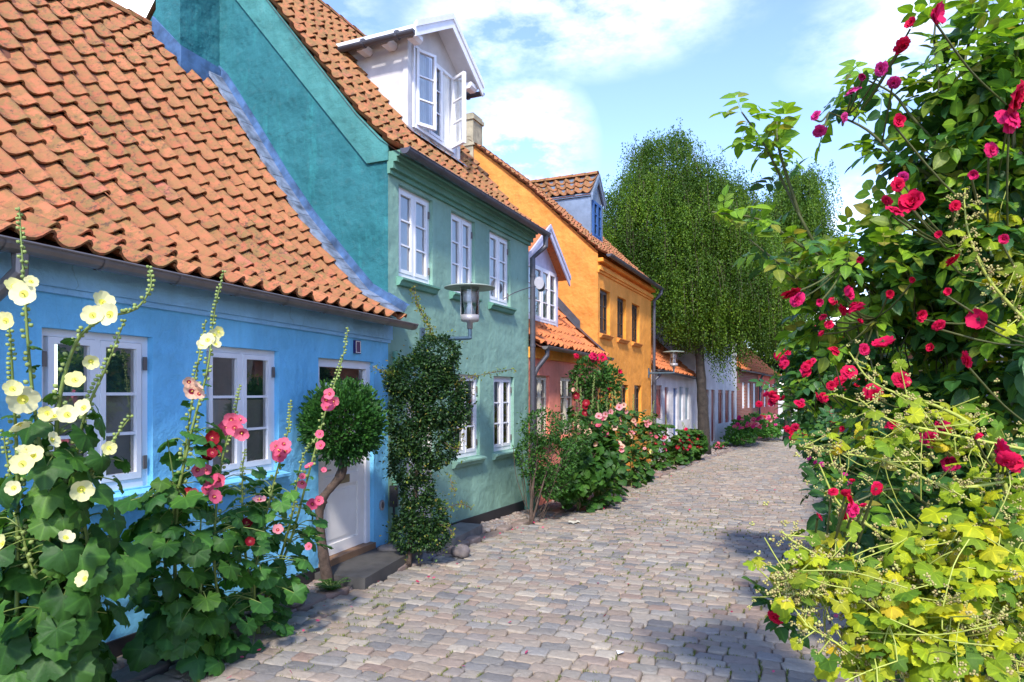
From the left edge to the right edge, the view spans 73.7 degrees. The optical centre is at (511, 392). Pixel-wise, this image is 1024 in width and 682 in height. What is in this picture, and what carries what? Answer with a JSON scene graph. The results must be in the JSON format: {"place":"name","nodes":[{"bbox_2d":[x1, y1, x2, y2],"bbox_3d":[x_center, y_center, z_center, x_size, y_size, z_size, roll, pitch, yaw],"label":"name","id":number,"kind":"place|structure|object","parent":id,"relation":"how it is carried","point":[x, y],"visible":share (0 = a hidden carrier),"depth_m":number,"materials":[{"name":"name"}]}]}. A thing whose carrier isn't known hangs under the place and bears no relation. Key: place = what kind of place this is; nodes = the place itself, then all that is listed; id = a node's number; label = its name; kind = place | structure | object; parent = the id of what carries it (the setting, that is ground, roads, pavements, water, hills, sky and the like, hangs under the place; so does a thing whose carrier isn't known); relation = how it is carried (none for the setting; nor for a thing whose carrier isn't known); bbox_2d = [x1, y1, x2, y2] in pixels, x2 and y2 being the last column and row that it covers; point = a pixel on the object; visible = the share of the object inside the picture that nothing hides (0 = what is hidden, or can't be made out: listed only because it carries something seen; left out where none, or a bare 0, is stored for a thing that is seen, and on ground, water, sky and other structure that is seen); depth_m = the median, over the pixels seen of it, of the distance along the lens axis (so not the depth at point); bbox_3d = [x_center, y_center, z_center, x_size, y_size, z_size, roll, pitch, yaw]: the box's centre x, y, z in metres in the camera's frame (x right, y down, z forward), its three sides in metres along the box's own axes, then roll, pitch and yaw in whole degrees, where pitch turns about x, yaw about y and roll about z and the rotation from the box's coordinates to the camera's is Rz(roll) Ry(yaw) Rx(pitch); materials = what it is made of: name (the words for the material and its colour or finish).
{"place":"outdoors","nodes":[
{"label":"outdoors","id":0,"kind":"place"},
{"bbox_2d":[131,438,870,681],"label":"cobbled road","id":1,"kind":"structure","parent":0,"point":[555,644],"depth_m":6.17,"materials":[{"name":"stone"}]},
{"bbox_2d":[0,207,115,681],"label":"hollyhock","id":2,"kind":"object","parent":1,"relation":"on","point":[20,398],"visible":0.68,"depth_m":3.42,"materials":[{"name":"green plant"}]},
{"bbox_2d":[0,414,150,681],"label":"hollyhock","id":3,"kind":"object","parent":1,"relation":"on","point":[42,663],"visible":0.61,"depth_m":3.48,"materials":[{"name":"green plant"}]},
{"bbox_2d":[3,265,155,681],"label":"hollyhock","id":4,"kind":"object","parent":1,"relation":"on","point":[45,472],"visible":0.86,"depth_m":3.39,"materials":[{"name":"green plant"}]},
{"bbox_2d":[113,270,249,681],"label":"hollyhock","id":5,"kind":"object","parent":1,"relation":"on","point":[201,665],"visible":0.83,"depth_m":4.47,"materials":[{"name":"green plant"}]},
{"bbox_2d":[120,439,246,672],"bbox_3d":[-2.244,1.129,4.669,0.790,1.648,0.777,0,0,0],"label":"hollyhock","id":6,"kind":"object","parent":1,"relation":"on","point":[209,616],"visible":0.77,"depth_m":4.45,"materials":[{"name":"green plant"}]},
{"bbox_2d":[180,384,283,655],"bbox_3d":[-2.053,0.942,4.881,0.799,2.004,1.056,0,0,0],"label":"hollyhock","id":7,"kind":"object","parent":1,"relation":"on","point":[230,425],"visible":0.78,"depth_m":4.74,"materials":[{"name":"green plant"}]},
{"bbox_2d":[451,544,470,557],"bbox_3d":[-0.628,1.925,8.349,0.243,0.150,0.217,0,0,0],"label":"boulder","id":8,"kind":"object","parent":1,"relation":"on","point":[461,550],"visible":0.99,"depth_m":8.28,"materials":[{"name":"grey stone"}]},
{"bbox_2d":[124,482,837,678],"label":"fallen petals","id":9,"kind":"object","parent":1,"relation":"on","point":[835,615],"visible":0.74,"depth_m":5.88,"materials":[{"name":"pink plant"}]},
{"bbox_2d":[509,404,597,524],"bbox_3d":[0.795,1.162,11.440,1.772,1.988,1.119,0,0,-42],"label":"leafy shrub","id":10,"kind":"object","parent":1,"relation":"on","point":[538,470],"visible":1,"depth_m":11.16,"materials":[{"name":"green plant"}]},
{"bbox_2d":[535,426,619,507],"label":"broad leaved clump","id":11,"kind":"object","parent":1,"relation":"on","point":[588,477],"visible":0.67,"depth_m":12.18,"materials":[{"name":"green plant"}]},
{"bbox_2d":[576,403,621,508],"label":"hollyhock","id":12,"kind":"object","parent":1,"relation":"on","point":[601,499],"visible":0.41,"depth_m":12.75,"materials":[{"name":"green plant"}]},
{"bbox_2d":[720,411,769,445],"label":"rose shrub","id":13,"kind":"object","parent":1,"relation":"on","point":[749,429],"visible":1,"depth_m":28.37,"materials":[{"name":"green plant"}]},
{"bbox_2d":[756,412,783,438],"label":"rose shrub","id":14,"kind":"object","parent":1,"relation":"on","point":[776,430],"visible":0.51,"depth_m":31.93,"materials":[{"name":"green plant"}]},
{"bbox_2d":[743,501,1023,681],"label":"mallow","id":15,"kind":"object","parent":1,"relation":"on","point":[866,646],"visible":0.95,"depth_m":1.65,"materials":[{"name":"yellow plant"}]},
{"bbox_2d":[807,181,1023,681],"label":"mallow","id":16,"kind":"object","parent":1,"relation":"on","point":[918,420],"visible":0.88,"depth_m":1.98,"materials":[{"name":"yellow plant"}]},
{"bbox_2d":[43,0,1023,391],"label":"sky","id":17,"kind":"structure","parent":0,"point":[567,82],"materials":[{"name":"blue"}]},
{"bbox_2d":[160,397,1018,681],"bbox_3d":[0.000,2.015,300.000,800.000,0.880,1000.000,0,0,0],"label":"ground","id":18,"kind":"structure","parent":0,"point":[761,439],"depth_m":5.59,"materials":[{"name":"grey stone"}]},
{"bbox_2d":[0,312,64,681],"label":"hollyhock","id":19,"kind":"object","parent":18,"relation":"on","point":[27,583],"visible":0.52,"depth_m":3.44,"materials":[{"name":"green plant"}]},
{"bbox_2d":[0,511,105,649],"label":"hollyhock","id":20,"kind":"object","parent":18,"relation":"on","point":[7,597],"visible":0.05,"depth_m":3.71,"materials":[{"name":"green plant"}]},
{"bbox_2d":[0,0,421,656],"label":"blue house","id":21,"kind":"structure","parent":18,"relation":"on","point":[130,148],"depth_m":6.46,"materials":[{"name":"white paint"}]},
{"bbox_2d":[42,328,155,513],"bbox_3d":[-2.872,0.205,4.765,0.230,1.250,0.960,0,0,19],"label":"window","id":22,"kind":"structure","parent":21,"relation":"in","point":[131,443],"depth_m":4.96,"materials":[{"name":"white paint"}]},
{"bbox_2d":[206,345,290,489],"bbox_3d":[-2.403,0.235,6.121,0.230,1.270,1.030,0,0,19],"label":"window","id":23,"kind":"structure","parent":21,"relation":"in","point":[259,413],"depth_m":6.18,"materials":[{"name":"white paint"}]},
{"bbox_2d":[319,415,363,555],"bbox_3d":[-1.921,0.893,7.709,0.121,1.795,0.928,0,0,19],"label":"door","id":24,"kind":"structure","parent":21,"relation":"in","point":[344,509],"depth_m":7.77,"materials":[{"name":"beige paint"}]},
{"bbox_2d":[377,543,400,550],"bbox_3d":[-1.458,1.837,8.128,0.294,0.095,0.204,0,0,0],"label":"boulder","id":25,"kind":"object","parent":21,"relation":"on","point":[387,547],"visible":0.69,"depth_m":8.05,"materials":[{"name":"stone"}]},
{"bbox_2d":[205,399,317,653],"bbox_3d":[-1.962,1.011,5.317,0.983,1.924,1.110,0,0,15],"label":"hollyhock","id":26,"kind":"object","parent":18,"relation":"on","point":[271,580],"visible":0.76,"depth_m":5.13,"materials":[{"name":"green plant"}]},
{"bbox_2d":[228,327,349,628],"bbox_3d":[-1.833,0.716,5.661,1.273,2.515,0.692,0,0,21],"label":"hollyhock","id":27,"kind":"object","parent":18,"relation":"on","point":[330,400],"visible":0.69,"depth_m":5.58,"materials":[{"name":"green plant"}]},
{"bbox_2d":[58,0,550,548],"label":"green house","id":28,"kind":"structure","parent":18,"relation":"on","point":[388,174],"depth_m":9.73,"materials":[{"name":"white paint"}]},
{"bbox_2d":[389,485,397,523],"bbox_3d":[-1.474,1.571,8.512,0.100,0.821,0.095,0,0,0],"label":"cable box","id":29,"kind":"object","parent":28,"relation":"attached to","point":[393,496],"visible":0.63,"depth_m":8.48,"materials":[{"name":"grey metal"}]},
{"bbox_2d":[396,187,440,294],"bbox_3d":[-1.296,-2.025,9.154,0.230,1.310,0.954,0,0,24],"label":"window","id":30,"kind":"structure","parent":28,"relation":"in","point":[414,214],"depth_m":9.17,"materials":[{"name":"white paint"}]},
{"bbox_2d":[406,383,431,535],"bbox_3d":[-1.308,0.865,9.275,0.090,2.030,0.700,0,0,24],"label":"door","id":31,"kind":"structure","parent":28,"relation":"in","point":[407,466],"depth_m":9.29,"materials":[{"name":"beige paint"}]},
{"bbox_2d":[420,283,494,347],"bbox_3d":[-0.678,-1.000,9.096,1.032,0.840,0.669,0,0,47],"label":"wall lamp","id":32,"kind":"object","parent":28,"relation":"attached to","point":[469,296],"visible":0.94,"depth_m":8.93,"materials":[{"name":"metal"}]},
{"bbox_2d":[449,213,481,304],"bbox_3d":[-0.751,-2.025,10.385,0.230,1.310,0.876,0,0,24],"label":"window","id":33,"kind":"structure","parent":28,"relation":"in","point":[461,229],"depth_m":10.39,"materials":[{"name":"white paint"}]},
{"bbox_2d":[452,374,486,468],"bbox_3d":[-0.701,0.420,10.499,0.230,1.400,0.970,0,0,24],"label":"window","id":34,"kind":"structure","parent":28,"relation":"in","point":[471,435],"depth_m":10.76,"materials":[{"name":"white paint"}]},
{"bbox_2d":[488,232,516,314],"bbox_3d":[-0.211,-2.025,11.608,0.230,1.310,0.949,0,0,24],"label":"window","id":35,"kind":"structure","parent":28,"relation":"in","point":[498,245],"depth_m":11.64,"materials":[{"name":"white paint"}]},
{"bbox_2d":[492,376,519,459],"bbox_3d":[-0.150,0.420,11.748,0.230,1.400,0.940,0,0,24],"label":"window","id":36,"kind":"structure","parent":28,"relation":"in","point":[502,385],"depth_m":11.76,"materials":[{"name":"white paint"}]},
{"bbox_2d":[503,277,544,298],"bbox_3d":[0.231,-1.834,11.985,0.214,0.480,0.958,0,0,41],"label":"mirror","id":37,"kind":"object","parent":28,"relation":"attached to","point":[539,283],"depth_m":12.19,"materials":[{"name":"metal"}]},
{"bbox_2d":[314,577,349,589],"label":"fern tuft","id":38,"kind":"object","parent":18,"relation":"on","point":[327,584],"visible":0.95,"depth_m":6.77,"materials":[{"name":"green plant"}]},
{"bbox_2d":[112,440,747,671],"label":"pebbles","id":39,"kind":"object","parent":18,"relation":"on","point":[490,525],"visible":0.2,"depth_m":11.24,"materials":[{"name":"grey stone"}]},
{"bbox_2d":[295,376,389,581],"bbox_3d":[-1.714,0.931,6.906,0.953,2.211,0.942,0,0,0],"label":"clipped tree","id":40,"kind":"object","parent":39,"relation":"on","point":[359,408],"visible":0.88,"depth_m":6.73,"materials":[{"name":"green plant"}]},
{"bbox_2d":[610,385,646,487],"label":"hollyhock","id":41,"kind":"object","parent":39,"relation":"on","point":[633,451],"visible":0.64,"depth_m":16.07,"materials":[{"name":"green plant"}]},
{"bbox_2d":[644,415,676,470],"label":"hollyhock","id":42,"kind":"object","parent":39,"relation":"on","point":[659,465],"visible":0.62,"depth_m":19.46,"materials":[{"name":"green plant"}]},
{"bbox_2d":[665,422,695,465],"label":"hollyhock","id":43,"kind":"object","parent":39,"relation":"on","point":[682,439],"visible":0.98,"depth_m":20.82,"materials":[{"name":"green plant"}]},
{"bbox_2d":[665,429,708,464],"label":"leafy clump","id":44,"kind":"object","parent":39,"relation":"on","point":[703,437],"visible":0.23,"depth_m":22.17,"materials":[{"name":"green plant"}]},
{"bbox_2d":[369,284,515,567],"bbox_3d":[-0.767,0.388,7.831,1.629,3.309,0.824,0,0,0],"label":"climbing shrub","id":45,"kind":"object","parent":18,"relation":"on","point":[436,376],"visible":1,"depth_m":7.72,"materials":[{"name":"green plant"}]},
{"bbox_2d":[111,436,998,681],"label":"kerb","id":46,"kind":"structure","parent":18,"relation":"on","point":[124,674],"depth_m":7.64,"materials":[{"name":"stone"}]},
{"bbox_2d":[280,601,304,607],"bbox_3d":[-1.981,1.853,6.145,0.224,0.134,0.176,0,0,0],"label":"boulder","id":47,"kind":"object","parent":46,"relation":"on","point":[293,605],"visible":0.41,"depth_m":6.08,"materials":[{"name":"grey stone"}]},
{"bbox_2d":[790,428,1023,681],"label":"mallow","id":48,"kind":"object","parent":46,"relation":"on","point":[988,556],"visible":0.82,"depth_m":1.75,"materials":[{"name":"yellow plant"}]},
{"bbox_2d":[463,112,663,475],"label":"ochre house","id":49,"kind":"structure","parent":18,"relation":"on","point":[606,296],"depth_m":18.38,"materials":[{"name":"orange paint"}]},
{"bbox_2d":[599,290,613,339],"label":"window","id":50,"kind":"structure","parent":49,"relation":"in","point":[603,295],"depth_m":17.54,"materials":[{"name":"black glass"}]},
{"bbox_2d":[620,385,624,418],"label":"window","id":51,"kind":"structure","parent":49,"relation":"in","point":[622,387],"depth_m":19.41,"materials":[{"name":"brown paint"}]},
{"bbox_2d":[617,298,629,343],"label":"window","id":52,"kind":"structure","parent":49,"relation":"in","point":[620,339],"depth_m":18.92,"materials":[{"name":"black glass"}]},
{"bbox_2d":[634,385,637,421],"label":"window","id":53,"kind":"structure","parent":49,"relation":"in","point":[635,386],"depth_m":20.67,"materials":[{"name":"brown paint"}]},
{"bbox_2d":[631,305,642,346],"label":"window","id":54,"kind":"structure","parent":49,"relation":"in","point":[634,308],"depth_m":20.42,"materials":[{"name":"black glass"}]},
{"bbox_2d":[648,351,683,377],"bbox_3d":[4.919,-0.900,21.548,1.096,0.840,0.670,0,0,46],"label":"wall lamp","id":55,"kind":"object","parent":49,"relation":"attached to","point":[674,356],"visible":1,"depth_m":21.39,"materials":[{"name":"metal"}]},
{"bbox_2d":[528,224,613,504],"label":"salmon cottage","id":56,"kind":"structure","parent":18,"relation":"on","point":[561,338],"depth_m":14.54,"materials":[{"name":"pink paint"}]},
{"bbox_2d":[536,375,545,435],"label":"window","id":57,"kind":"structure","parent":56,"relation":"in","point":[540,380],"depth_m":13.45,"materials":[{"name":"beige paint"}]},
{"bbox_2d":[560,377,577,438],"bbox_3d":[1.190,0.345,14.797,0.240,1.370,1.040,0,0,24],"label":"window","id":58,"kind":"structure","parent":56,"relation":"in","point":[566,397],"depth_m":14.82,"materials":[{"name":"beige paint"}]},
{"bbox_2d":[557,376,607,512],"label":"hollyhock","id":59,"kind":"object","parent":18,"relation":"on","point":[592,507],"visible":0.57,"depth_m":12.46,"materials":[{"name":"green plant"}]},
{"bbox_2d":[565,347,627,496],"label":"climbing rose","id":60,"kind":"object","parent":18,"relation":"on","point":[604,379],"visible":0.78,"depth_m":14.00,"materials":[{"name":"green plant"}]},
{"bbox_2d":[594,390,631,501],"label":"hollyhock","id":61,"kind":"object","parent":18,"relation":"on","point":[615,419],"visible":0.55,"depth_m":13.63,"materials":[{"name":"green plant"}]},
{"bbox_2d":[616,400,661,481],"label":"hollyhock","id":62,"kind":"object","parent":18,"relation":"on","point":[647,473],"visible":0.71,"depth_m":17.05,"materials":[{"name":"green plant"}]},
{"bbox_2d":[651,335,695,460],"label":"white cottage","id":63,"kind":"structure","parent":18,"relation":"on","point":[675,399],"depth_m":24.48,"materials":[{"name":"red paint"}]},
{"bbox_2d":[656,385,660,418],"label":"window","id":64,"kind":"structure","parent":63,"relation":"in","point":[658,387],"depth_m":22.86,"materials":[{"name":"red paint"}]},
{"bbox_2d":[665,387,666,428],"bbox_3d":[5.252,0.711,23.532,0.055,1.798,0.417,0,0,30],"label":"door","id":65,"kind":"structure","parent":63,"relation":"in","point":[665,387],"depth_m":23.65,"materials":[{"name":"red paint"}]},
{"bbox_2d":[673,388,674,434],"bbox_3d":[5.754,0.774,24.392,0.055,1.866,0.478,0,0,30],"label":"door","id":66,"kind":"structure","parent":63,"relation":"in","point":[673,388],"depth_m":24.45,"materials":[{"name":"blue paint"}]},
{"bbox_2d":[679,387,680,419],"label":"window","id":67,"kind":"structure","parent":63,"relation":"in","point":[679,387],"depth_m":25.02,"materials":[{"name":"blue paint"}]},
{"bbox_2d":[685,388,686,418],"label":"window","id":68,"kind":"structure","parent":63,"relation":"in","point":[685,388],"depth_m":25.69,"materials":[{"name":"blue paint"}]},
{"bbox_2d":[651,322,736,445],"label":"tall white house","id":69,"kind":"structure","parent":18,"relation":"on","point":[722,405],"depth_m":28.95,"materials":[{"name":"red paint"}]},
{"bbox_2d":[711,390,712,440],"bbox_3d":[8.334,0.958,28.582,0.055,2.164,0.488,0,0,33],"label":"door","id":70,"kind":"structure","parent":69,"relation":"in","point":[711,390],"depth_m":28.63,"materials":[{"name":"red paint"}]},
{"bbox_2d":[718,390,720,423],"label":"window","id":71,"kind":"structure","parent":69,"relation":"in","point":[719,391],"depth_m":29.48,"materials":[{"name":"red paint"}]},
{"bbox_2d":[725,390,727,421],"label":"window","id":72,"kind":"structure","parent":69,"relation":"in","point":[726,391],"depth_m":30.36,"materials":[{"name":"red paint"}]},
{"bbox_2d":[731,391,732,421],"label":"window","id":73,"kind":"structure","parent":69,"relation":"in","point":[731,391],"depth_m":31.07,"materials":[{"name":"red paint"}]},
{"bbox_2d":[690,424,704,459],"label":"hollyhock","id":74,"kind":"object","parent":18,"relation":"on","point":[699,433],"visible":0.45,"depth_m":22.01,"materials":[{"name":"green plant"}]},
{"bbox_2d":[603,117,815,454],"bbox_3d":[6.802,-3.794,24.900,8.809,12.224,5.546,0,0,0],"label":"weeping birch","id":75,"kind":"object","parent":18,"relation":"on","point":[689,254],"visible":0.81,"depth_m":23.88,"materials":[{"name":"green plant"}]},
{"bbox_2d":[710,441,729,448],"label":"hollyhock","id":76,"kind":"object","parent":18,"relation":"on","point":[718,445],"visible":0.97,"depth_m":27.03,"materials":[{"name":"green plant"}]},
{"bbox_2d":[737,357,763,440],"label":"brick cottage","id":77,"kind":"structure","parent":18,"relation":"on","point":[747,395],"depth_m":33.13,"materials":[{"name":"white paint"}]},
{"bbox_2d":[742,382,743,407],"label":"window","id":78,"kind":"structure","parent":77,"relation":"in","point":[742,382],"depth_m":32.66,"materials":[{"name":"white paint"}]},
{"bbox_2d":[753,383,754,407],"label":"window","id":79,"kind":"structure","parent":77,"relation":"in","point":[753,383],"depth_m":34.32,"materials":[{"name":"white paint"}]},
{"bbox_2d":[740,345,783,438],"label":"red cottage","id":80,"kind":"structure","parent":18,"relation":"on","point":[766,408],"depth_m":36.28,"materials":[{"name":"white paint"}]},
{"bbox_2d":[750,327,803,383],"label":"broadleaf tree","id":81,"kind":"object","parent":18,"relation":"on","point":[776,368],"visible":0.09,"depth_m":40.38,"materials":[{"name":"green plant"}]},
{"bbox_2d":[778,400,802,432],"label":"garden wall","id":82,"kind":"structure","parent":18,"relation":"on","point":[780,410],"depth_m":39.48,"materials":[{"name":"white paint"}]},
{"bbox_2d":[755,157,859,440],"bbox_3d":[12.688,-4.114,31.046,5.164,12.860,4.914,0,0,0],"label":"weeping birch","id":83,"kind":"object","parent":18,"relation":"on","point":[812,202],"visible":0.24,"depth_m":29.94,"materials":[{"name":"green plant"}]},
{"bbox_2d":[749,324,912,474],"bbox_3d":[3.242,0.665,6.642,1.719,2.763,2.431,0,0,33],"label":"rose bush","id":84,"kind":"object","parent":18,"relation":"on","point":[809,389],"visible":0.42,"depth_m":6.70,"materials":[{"name":"green plant"}]},
{"bbox_2d":[708,91,1012,681],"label":"rose bush","id":85,"kind":"object","parent":18,"relation":"on","point":[832,291],"visible":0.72,"depth_m":2.43,"materials":[{"name":"green plant"}]},
{"bbox_2d":[790,386,967,570],"bbox_3d":[2.652,0.946,4.600,1.413,2.061,1.679,0,0,16],"label":"rose bush","id":86,"kind":"object","parent":18,"relation":"on","point":[826,416],"visible":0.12,"depth_m":4.98,"materials":[{"name":"green plant"}]},
{"bbox_2d":[741,430,1023,681],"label":"rose bush","id":87,"kind":"object","parent":18,"relation":"on","point":[912,503],"visible":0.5,"depth_m":2.12,"materials":[{"name":"green plant"}]},
{"bbox_2d":[905,352,923,370],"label":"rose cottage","id":88,"kind":"structure","parent":18,"relation":"on","point":[910,356],"depth_m":16.36,"materials":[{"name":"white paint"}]},
{"bbox_2d":[811,0,1023,505],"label":"rose bush","id":89,"kind":"object","parent":18,"relation":"on","point":[966,129],"visible":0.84,"depth_m":2.21,"materials":[{"name":"green plant"}]},
{"bbox_2d":[985,127,1023,480],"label":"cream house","id":90,"kind":"structure","parent":18,"relation":"on","point":[1008,347],"depth_m":7.88,"materials":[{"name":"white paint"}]}
]}

